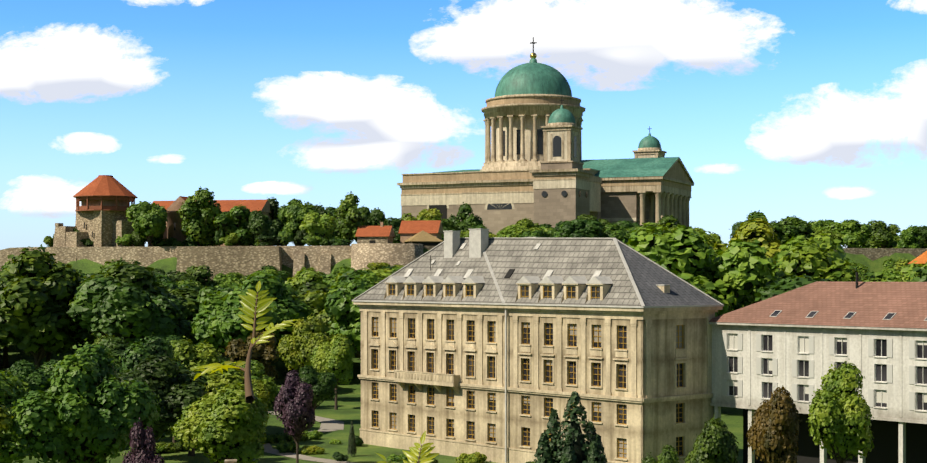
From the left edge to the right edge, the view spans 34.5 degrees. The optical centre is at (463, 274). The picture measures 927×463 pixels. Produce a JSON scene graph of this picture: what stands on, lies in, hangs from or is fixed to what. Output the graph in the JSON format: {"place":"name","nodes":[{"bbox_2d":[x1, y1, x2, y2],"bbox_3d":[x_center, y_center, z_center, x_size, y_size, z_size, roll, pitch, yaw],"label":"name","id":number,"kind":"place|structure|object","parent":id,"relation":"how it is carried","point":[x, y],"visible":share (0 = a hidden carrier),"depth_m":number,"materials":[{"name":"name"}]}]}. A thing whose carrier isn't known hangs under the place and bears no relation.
{"place":"outdoors","nodes":[
{"label":"outdoors","id":0,"kind":"place"},
{"bbox_2d":[263,411,353,462],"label":"garden path","id":1,"kind":"structure","parent":0,"point":[327,425],"depth_m":169.03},
{"bbox_2d":[1,248,915,462],"bbox_3d":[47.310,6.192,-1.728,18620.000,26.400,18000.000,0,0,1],"label":"ground","id":2,"kind":"structure","parent":0,"point":[349,404],"depth_m":204.15,"materials":[{"name":"green plant"}]},
{"bbox_2d":[0,274,8,367],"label":"tree","id":3,"kind":"object","parent":2,"relation":"on","point":[5,363],"depth_m":270.08,"materials":[{"name":"green plant"}]},
{"bbox_2d":[0,402,12,455],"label":"valley tree","id":4,"kind":"object","parent":2,"relation":"on","point":[4,421],"visible":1,"depth_m":104.85,"materials":[{"name":"green plant"}]},
{"bbox_2d":[0,371,38,462],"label":"valley tree","id":5,"kind":"object","parent":2,"relation":"on","point":[12,389],"visible":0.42,"depth_m":119.92,"materials":[{"name":"green plant"}]},
{"bbox_2d":[0,360,55,394],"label":"valley tree","id":6,"kind":"object","parent":2,"relation":"on","point":[34,379],"visible":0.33,"depth_m":165.99,"materials":[{"name":"green plant"}]},
{"bbox_2d":[0,244,86,368],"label":"tree","id":7,"kind":"object","parent":2,"relation":"on","point":[37,293],"visible":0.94,"depth_m":236.95,"materials":[{"name":"green plant"}]},
{"bbox_2d":[39,359,57,379],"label":"valley tree","id":8,"kind":"object","parent":2,"relation":"on","point":[49,366],"visible":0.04,"depth_m":172.09,"materials":[{"name":"green plant"}]},
{"bbox_2d":[10,338,164,462],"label":"valley tree","id":9,"kind":"object","parent":2,"relation":"on","point":[84,411],"visible":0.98,"depth_m":107.63,"materials":[{"name":"green plant"}]},
{"bbox_2d":[53,175,144,260],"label":"castle keep","id":10,"kind":"structure","parent":2,"relation":"on","point":[101,217],"depth_m":403.50,"materials":[{"name":"stone"}]},
{"bbox_2d":[97,337,129,367],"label":"valley tree","id":11,"kind":"object","parent":2,"relation":"on","point":[116,346],"visible":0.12,"depth_m":170.78,"materials":[{"name":"green plant"}]},
{"bbox_2d":[64,258,169,345],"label":"tree","id":12,"kind":"object","parent":2,"relation":"on","point":[135,273],"visible":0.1,"depth_m":242.70,"materials":[{"name":"green plant"}]},
{"bbox_2d":[66,272,176,347],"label":"tree","id":13,"kind":"object","parent":2,"relation":"on","point":[128,312],"visible":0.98,"depth_m":229.33,"materials":[{"name":"green plant"}]},
{"bbox_2d":[115,234,131,246],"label":"bush","id":14,"kind":"object","parent":2,"relation":"on","point":[125,239],"visible":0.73,"depth_m":400.71,"materials":[{"name":"green plant"}]},
{"bbox_2d":[99,259,158,281],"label":"tree","id":15,"kind":"object","parent":2,"relation":"on","point":[107,263],"visible":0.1,"depth_m":302.40,"materials":[{"name":"green plant"}]},
{"bbox_2d":[131,231,147,246],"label":"bush","id":16,"kind":"object","parent":2,"relation":"on","point":[137,240],"visible":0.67,"depth_m":401.22,"materials":[{"name":"green plant"}]},
{"bbox_2d":[122,417,165,462],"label":"purple plum tree","id":17,"kind":"object","parent":2,"relation":"on","point":[142,444],"visible":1,"depth_m":99.15,"materials":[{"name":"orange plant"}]},
{"bbox_2d":[104,332,188,378],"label":"valley tree","id":18,"kind":"object","parent":2,"relation":"on","point":[156,346],"visible":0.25,"depth_m":149.37,"materials":[{"name":"green plant"}]},
{"bbox_2d":[126,201,167,246],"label":"tree","id":19,"kind":"object","parent":2,"relation":"on","point":[148,219],"visible":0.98,"depth_m":395.90,"materials":[{"name":"green plant"}]},
{"bbox_2d":[115,355,207,441],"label":"valley tree","id":20,"kind":"object","parent":2,"relation":"on","point":[179,391],"visible":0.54,"depth_m":140.35,"materials":[{"name":"green plant"}]},
{"bbox_2d":[137,293,196,345],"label":"tree","id":21,"kind":"object","parent":2,"relation":"on","point":[174,307],"visible":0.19,"depth_m":236.29,"materials":[{"name":"green plant"}]},
{"bbox_2d":[151,281,199,319],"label":"tree","id":22,"kind":"object","parent":2,"relation":"on","point":[187,303],"visible":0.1,"depth_m":250.41,"materials":[{"name":"green plant"}]},
{"bbox_2d":[155,279,196,292],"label":"tree","id":23,"kind":"object","parent":2,"relation":"on","point":[171,284],"visible":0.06,"depth_m":289.60,"materials":[{"name":"green plant"}]},
{"bbox_2d":[166,265,216,286],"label":"tree","id":24,"kind":"object","parent":2,"relation":"on","point":[200,273],"visible":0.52,"depth_m":315.56,"materials":[{"name":"green plant"}]},
{"bbox_2d":[176,278,206,290],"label":"tree","id":25,"kind":"object","parent":2,"relation":"on","point":[197,285],"visible":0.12,"depth_m":297.98,"materials":[{"name":"green plant"}]},
{"bbox_2d":[177,186,221,245],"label":"tree","id":26,"kind":"object","parent":2,"relation":"on","point":[200,210],"visible":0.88,"depth_m":398.65,"materials":[{"name":"green plant"}]},
{"bbox_2d":[197,228,216,245],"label":"bush","id":27,"kind":"object","parent":2,"relation":"on","point":[208,239],"visible":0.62,"depth_m":399.73,"materials":[{"name":"green plant"}]},
{"bbox_2d":[170,336,244,455],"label":"valley tree","id":28,"kind":"object","parent":2,"relation":"on","point":[193,356],"visible":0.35,"depth_m":158.22,"materials":[{"name":"green plant"}]},
{"bbox_2d":[185,284,233,358],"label":"tree","id":29,"kind":"object","parent":2,"relation":"on","point":[204,292],"visible":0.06,"depth_m":249.26,"materials":[{"name":"green plant"}]},
{"bbox_2d":[150,196,271,246],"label":"red-roofed building","id":30,"kind":"structure","parent":2,"relation":"on","point":[173,223],"depth_m":409.82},
{"bbox_2d":[170,381,273,462],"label":"valley tree","id":31,"kind":"object","parent":2,"relation":"on","point":[223,426],"visible":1,"depth_m":122.85,"materials":[{"name":"green plant"}]},
{"bbox_2d":[213,271,243,284],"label":"tree","id":32,"kind":"object","parent":2,"relation":"on","point":[223,279],"visible":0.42,"depth_m":320.23,"materials":[{"name":"green plant"}]},
{"bbox_2d":[219,233,239,245],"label":"bush","id":33,"kind":"object","parent":2,"relation":"on","point":[231,239],"visible":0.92,"depth_m":394.13,"materials":[{"name":"green plant"}]},
{"bbox_2d":[213,205,255,245],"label":"tree","id":34,"kind":"object","parent":2,"relation":"on","point":[234,219],"visible":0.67,"depth_m":396.27,"materials":[{"name":"green plant"}]},
{"bbox_2d":[192,284,281,358],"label":"tree","id":35,"kind":"object","parent":2,"relation":"on","point":[218,321],"visible":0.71,"depth_m":232.31,"materials":[{"name":"green plant"}]},
{"bbox_2d":[225,330,279,380],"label":"russet tree","id":36,"kind":"object","parent":2,"relation":"on","point":[264,353],"visible":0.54,"depth_m":211.98,"materials":[{"name":"brown plant"}]},
{"bbox_2d":[231,360,279,403],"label":"valley tree","id":37,"kind":"object","parent":2,"relation":"on","point":[257,368],"visible":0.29,"depth_m":178.41,"materials":[{"name":"green plant"}]},
{"bbox_2d":[244,379,269,422],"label":"valley tree","id":38,"kind":"object","parent":2,"relation":"on","point":[261,391],"visible":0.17,"depth_m":168.27,"materials":[{"name":"green plant"}]},
{"bbox_2d":[245,208,281,242],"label":"tree","id":39,"kind":"object","parent":2,"relation":"on","point":[258,223],"visible":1,"depth_m":392.75,"materials":[{"name":"green plant"}]},
{"bbox_2d":[257,233,286,245],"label":"bush","id":40,"kind":"object","parent":2,"relation":"on","point":[274,240],"visible":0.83,"depth_m":392.03,"materials":[{"name":"green plant"}]},
{"bbox_2d":[258,265,290,280],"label":"tree","id":41,"kind":"object","parent":2,"relation":"on","point":[282,274],"visible":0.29,"depth_m":371.88,"materials":[{"name":"green plant"}]},
{"bbox_2d":[266,197,285,230],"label":"tree","id":42,"kind":"object","parent":2,"relation":"on","point":[274,206],"visible":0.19,"depth_m":415.11,"materials":[{"name":"green plant"}]},
{"bbox_2d":[239,271,314,349],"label":"tree","id":43,"kind":"object","parent":2,"relation":"on","point":[280,289],"visible":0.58,"depth_m":246.10,"materials":[{"name":"green plant"}]},
{"bbox_2d":[278,228,293,245],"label":"bush","id":44,"kind":"object","parent":2,"relation":"on","point":[286,235],"visible":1,"depth_m":391.74,"materials":[{"name":"green plant"}]},
{"bbox_2d":[276,440,299,452],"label":"garden bush","id":45,"kind":"object","parent":2,"relation":"on","point":[282,446],"visible":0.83,"depth_m":162.01,"materials":[{"name":"green plant"}]},
{"bbox_2d":[273,370,315,462],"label":"copper beech tree","id":46,"kind":"object","parent":2,"relation":"on","point":[293,406],"visible":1,"depth_m":148.17,"materials":[{"name":"purple plant"}]},
{"bbox_2d":[277,199,317,245],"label":"tree","id":47,"kind":"object","parent":2,"relation":"on","point":[294,212],"visible":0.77,"depth_m":400.88,"materials":[{"name":"green plant"}]},
{"bbox_2d":[294,230,307,245],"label":"bush","id":48,"kind":"object","parent":2,"relation":"on","point":[299,236],"visible":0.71,"depth_m":394.13,"materials":[{"name":"green plant"}]},
{"bbox_2d":[277,313,332,370],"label":"valley tree","id":49,"kind":"object","parent":2,"relation":"on","point":[298,347],"visible":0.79,"depth_m":226.19,"materials":[{"name":"green plant"}]},
{"bbox_2d":[285,267,330,288],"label":"tree","id":50,"kind":"object","parent":2,"relation":"on","point":[301,276],"visible":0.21,"depth_m":277.59,"materials":[{"name":"green plant"}]},
{"bbox_2d":[293,279,328,374],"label":"tree","id":51,"kind":"object","parent":2,"relation":"on","point":[312,286],"visible":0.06,"depth_m":262.16,"materials":[{"name":"green plant"}]},
{"bbox_2d":[299,445,324,454],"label":"garden bush","id":52,"kind":"object","parent":2,"relation":"on","point":[309,450],"visible":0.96,"depth_m":160.91,"materials":[{"name":"green plant"}]},
{"bbox_2d":[289,290,335,372],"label":"tree","id":53,"kind":"object","parent":2,"relation":"on","point":[315,301],"visible":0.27,"depth_m":251.50,"materials":[{"name":"green plant"}]},
{"bbox_2d":[301,234,325,245],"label":"bush","id":54,"kind":"object","parent":2,"relation":"on","point":[314,240],"visible":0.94,"depth_m":392.28,"materials":[{"name":"green plant"}]},
{"bbox_2d":[193,281,439,462],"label":"foreground branches","id":55,"kind":"object","parent":2,"relation":"on","point":[249,302],"visible":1,"depth_m":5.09,"materials":[{"name":"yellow plant"}]},
{"bbox_2d":[297,365,336,416],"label":"valley tree","id":56,"kind":"object","parent":2,"relation":"on","point":[323,384],"visible":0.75,"depth_m":192.69,"materials":[{"name":"green plant"}]},
{"bbox_2d":[299,212,336,245],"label":"tree","id":57,"kind":"object","parent":2,"relation":"on","point":[323,226],"visible":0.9,"depth_m":392.92,"materials":[{"name":"green plant"}]},
{"bbox_2d":[309,333,355,409],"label":"valley tree","id":58,"kind":"object","parent":2,"relation":"on","point":[336,356],"visible":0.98,"depth_m":213.04,"materials":[{"name":"green plant"}]},
{"bbox_2d":[317,268,370,286],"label":"tree","id":59,"kind":"object","parent":2,"relation":"on","point":[329,279],"visible":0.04,"depth_m":297.35,"materials":[{"name":"green plant"}]},
{"bbox_2d":[324,276,376,357],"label":"tree","id":60,"kind":"object","parent":2,"relation":"on","point":[342,308],"visible":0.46,"depth_m":240.56,"materials":[{"name":"green plant"}]},
{"bbox_2d":[333,191,367,245],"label":"tree","id":61,"kind":"object","parent":2,"relation":"on","point":[348,217],"visible":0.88,"depth_m":403.01,"materials":[{"name":"green plant"}]},
{"bbox_2d":[347,420,356,455],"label":"cypress tree","id":62,"kind":"object","parent":2,"relation":"on","point":[352,449],"visible":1,"depth_m":159.19,"materials":[{"name":"green plant"}]},
{"bbox_2d":[330,268,385,290],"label":"tree","id":63,"kind":"object","parent":2,"relation":"on","point":[353,275],"visible":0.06,"depth_m":263.79,"materials":[{"name":"green plant"}]},
{"bbox_2d":[326,271,390,298],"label":"tree","id":64,"kind":"object","parent":2,"relation":"on","point":[377,278],"visible":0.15,"depth_m":256.07,"materials":[{"name":"green plant"}]},
{"bbox_2d":[357,206,385,225],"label":"tree","id":65,"kind":"object","parent":2,"relation":"on","point":[375,216],"visible":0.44,"depth_m":457.88,"materials":[{"name":"green plant"}]},
{"bbox_2d":[366,262,402,271],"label":"tree","id":66,"kind":"object","parent":2,"relation":"on","point":[373,266],"visible":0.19,"depth_m":357.05,"materials":[{"name":"green plant"}]},
{"bbox_2d":[384,217,402,242],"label":"tree","id":67,"kind":"object","parent":2,"relation":"on","point":[395,223],"visible":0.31,"depth_m":442.07,"materials":[{"name":"green plant"}]},
{"bbox_2d":[355,220,443,243],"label":"red-roofed houses","id":68,"kind":"structure","parent":2,"relation":"on","point":[381,233],"depth_m":402.74,"materials":[{"name":"tile"}]},
{"bbox_2d":[399,208,442,220],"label":"tree","id":69,"kind":"object","parent":2,"relation":"on","point":[430,214],"visible":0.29,"depth_m":482.66,"materials":[{"name":"green plant"}]},
{"bbox_2d":[403,231,442,245],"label":"roof","id":70,"kind":"structure","parent":2,"relation":"on","point":[424,238],"depth_m":394.11,"materials":[{"name":"tile"}]},
{"bbox_2d":[432,218,473,240],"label":"tree","id":71,"kind":"object","parent":2,"relation":"on","point":[448,225],"visible":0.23,"depth_m":447.51,"materials":[{"name":"green plant"}]},
{"bbox_2d":[0,243,926,280],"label":"rampart wall","id":72,"kind":"structure","parent":2,"relation":"on","point":[245,260],"depth_m":384.46,"materials":[{"name":"stone"}]},
{"bbox_2d":[448,202,484,228],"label":"tree","id":73,"kind":"object","parent":2,"relation":"on","point":[463,215],"visible":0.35,"depth_m":462.43,"materials":[{"name":"green plant"}]},
{"bbox_2d":[455,451,486,462],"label":"garden bush","id":74,"kind":"object","parent":2,"relation":"on","point":[477,457],"visible":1,"depth_m":153.38,"materials":[{"name":"green plant"}]},
{"bbox_2d":[496,224,529,237],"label":"tree","id":75,"kind":"object","parent":2,"relation":"on","point":[513,231],"visible":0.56,"depth_m":416.82,"materials":[{"name":"green plant"}]},
{"bbox_2d":[516,218,544,233],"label":"tree","id":76,"kind":"object","parent":2,"relation":"on","point":[530,225],"visible":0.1,"depth_m":426.18,"materials":[{"name":"green plant"}]},
{"bbox_2d":[518,230,547,237],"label":"tree","id":77,"kind":"object","parent":2,"relation":"on","point":[535,233],"visible":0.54,"depth_m":409.93,"materials":[{"name":"green plant"}]},
{"bbox_2d":[352,228,723,462],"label":"college building","id":78,"kind":"structure","parent":2,"relation":"on","point":[495,349],"depth_m":151.34,"materials":[{"name":"paint"}]},
{"bbox_2d":[397,37,693,234],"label":"basilica","id":79,"kind":"structure","parent":2,"relation":"on","point":[536,168],"depth_m":527.58,"materials":[{"name":"stone"}]},
{"bbox_2d":[552,219,574,237],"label":"tree","id":80,"kind":"object","parent":2,"relation":"on","point":[559,233],"visible":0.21,"depth_m":410.91,"materials":[{"name":"green plant"}]},
{"bbox_2d":[534,391,606,462],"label":"conifer tree","id":81,"kind":"object","parent":2,"relation":"on","point":[570,448],"visible":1,"depth_m":116.25,"materials":[{"name":"green plant"}]},
{"bbox_2d":[561,218,603,237],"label":"tree","id":82,"kind":"object","parent":2,"relation":"on","point":[578,228],"visible":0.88,"depth_m":397.02,"materials":[{"name":"green plant"}]},
{"bbox_2d":[577,214,609,237],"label":"tree","id":83,"kind":"object","parent":2,"relation":"on","point":[604,222],"visible":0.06,"depth_m":405.10,"materials":[{"name":"green plant"}]},
{"bbox_2d":[604,222,628,244],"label":"tree","id":84,"kind":"object","parent":2,"relation":"on","point":[613,230],"visible":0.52,"depth_m":404.56,"materials":[{"name":"green plant"}]},
{"bbox_2d":[616,220,643,228],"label":"tree","id":85,"kind":"object","parent":2,"relation":"on","point":[627,224],"visible":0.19,"depth_m":438.50,"materials":[{"name":"green plant"}]},
{"bbox_2d":[641,445,679,462],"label":"bush","id":86,"kind":"object","parent":2,"relation":"on","point":[667,455],"visible":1,"depth_m":98.63,"materials":[{"name":"green plant"}]},
{"bbox_2d":[645,214,681,232],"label":"tree","id":87,"kind":"object","parent":2,"relation":"on","point":[672,220],"visible":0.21,"depth_m":441.95,"materials":[{"name":"green plant"}]},
{"bbox_2d":[623,222,775,316],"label":"tree","id":88,"kind":"object","parent":2,"relation":"on","point":[736,270],"visible":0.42,"depth_m":203.74,"materials":[{"name":"green plant"}]},
{"bbox_2d":[683,417,741,462],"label":"tree","id":89,"kind":"object","parent":2,"relation":"on","point":[715,442],"visible":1,"depth_m":107.40,"materials":[{"name":"green plant"}]},
{"bbox_2d":[698,229,727,248],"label":"tree","id":90,"kind":"object","parent":2,"relation":"on","point":[710,240],"depth_m":303.29,"materials":[{"name":"green plant"}]},
{"bbox_2d":[712,215,781,303],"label":"tree","id":91,"kind":"object","parent":2,"relation":"on","point":[751,230],"visible":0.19,"depth_m":291.87,"materials":[{"name":"green plant"}]},
{"bbox_2d":[729,210,782,241],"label":"tree","id":92,"kind":"object","parent":2,"relation":"on","point":[758,214],"visible":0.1,"depth_m":431.52,"materials":[{"name":"green plant"}]},
{"bbox_2d":[746,385,801,462],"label":"russet tree","id":93,"kind":"object","parent":2,"relation":"on","point":[772,436],"visible":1,"depth_m":115.60,"materials":[{"name":"brown plant"}]},
{"bbox_2d":[772,215,814,244],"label":"tree","id":94,"kind":"object","parent":2,"relation":"on","point":[795,226],"visible":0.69,"depth_m":431.72,"materials":[{"name":"green plant"}]},
{"bbox_2d":[755,270,833,301],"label":"tree","id":95,"kind":"object","parent":2,"relation":"on","point":[775,288],"visible":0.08,"depth_m":194.18,"materials":[{"name":"green plant"}]},
{"bbox_2d":[748,233,845,303],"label":"tree","id":96,"kind":"object","parent":2,"relation":"on","point":[838,251],"visible":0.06,"depth_m":236.16,"materials":[{"name":"green plant"}]},
{"bbox_2d":[754,238,864,302],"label":"tree","id":97,"kind":"object","parent":2,"relation":"on","point":[801,259],"visible":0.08,"depth_m":208.01,"materials":[{"name":"green plant"}]},
{"bbox_2d":[808,219,834,228],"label":"tree","id":98,"kind":"object","parent":2,"relation":"on","point":[825,223],"visible":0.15,"depth_m":468.53,"materials":[{"name":"green plant"}]},
{"bbox_2d":[813,228,843,247],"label":"tree","id":99,"kind":"object","parent":2,"relation":"on","point":[833,234],"visible":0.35,"depth_m":428.97,"materials":[{"name":"green plant"}]},
{"bbox_2d":[806,359,873,462],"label":"tree","id":100,"kind":"object","parent":2,"relation":"on","point":[840,415],"visible":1,"depth_m":121.77,"materials":[{"name":"green plant"}]},
{"bbox_2d":[826,219,871,247],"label":"tree","id":101,"kind":"object","parent":2,"relation":"on","point":[852,231],"visible":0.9,"depth_m":428.02,"materials":[{"name":"green plant"}]},
{"bbox_2d":[865,220,900,247],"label":"tree","id":102,"kind":"object","parent":2,"relation":"on","point":[882,234],"visible":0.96,"depth_m":450.47,"materials":[{"name":"green plant"}]},
{"bbox_2d":[861,261,926,281],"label":"tree","id":103,"kind":"object","parent":2,"relation":"on","point":[905,272],"visible":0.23,"depth_m":257.75,"materials":[{"name":"green plant"}]},
{"bbox_2d":[883,257,910,272],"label":"tree","id":104,"kind":"object","parent":2,"relation":"on","point":[900,263],"visible":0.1,"depth_m":352.80,"materials":[{"name":"green plant"}]},
{"bbox_2d":[898,225,924,247],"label":"tree","id":105,"kind":"object","parent":2,"relation":"on","point":[910,237],"visible":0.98,"depth_m":437.06,"materials":[{"name":"green plant"}]},
{"bbox_2d":[908,251,926,264],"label":"orange roof house","id":106,"kind":"structure","parent":2,"relation":"on","point":[921,258],"depth_m":296.86,"materials":[{"name":"tile"}]},
{"bbox_2d":[909,262,926,281],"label":"tree","id":107,"kind":"object","parent":2,"relation":"on","point":[921,276],"visible":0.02,"depth_m":200.99,"materials":[{"name":"green plant"}]},
{"bbox_2d":[0,0,926,249],"label":"sky","id":108,"kind":"structure","parent":0,"point":[807,110],"materials":[{"name":"blue"}]},
{"bbox_2d":[708,272,926,462],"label":"annex building","id":109,"kind":"structure","parent":0,"point":[796,343],"depth_m":136.32,"materials":[{"name":"white paint"}]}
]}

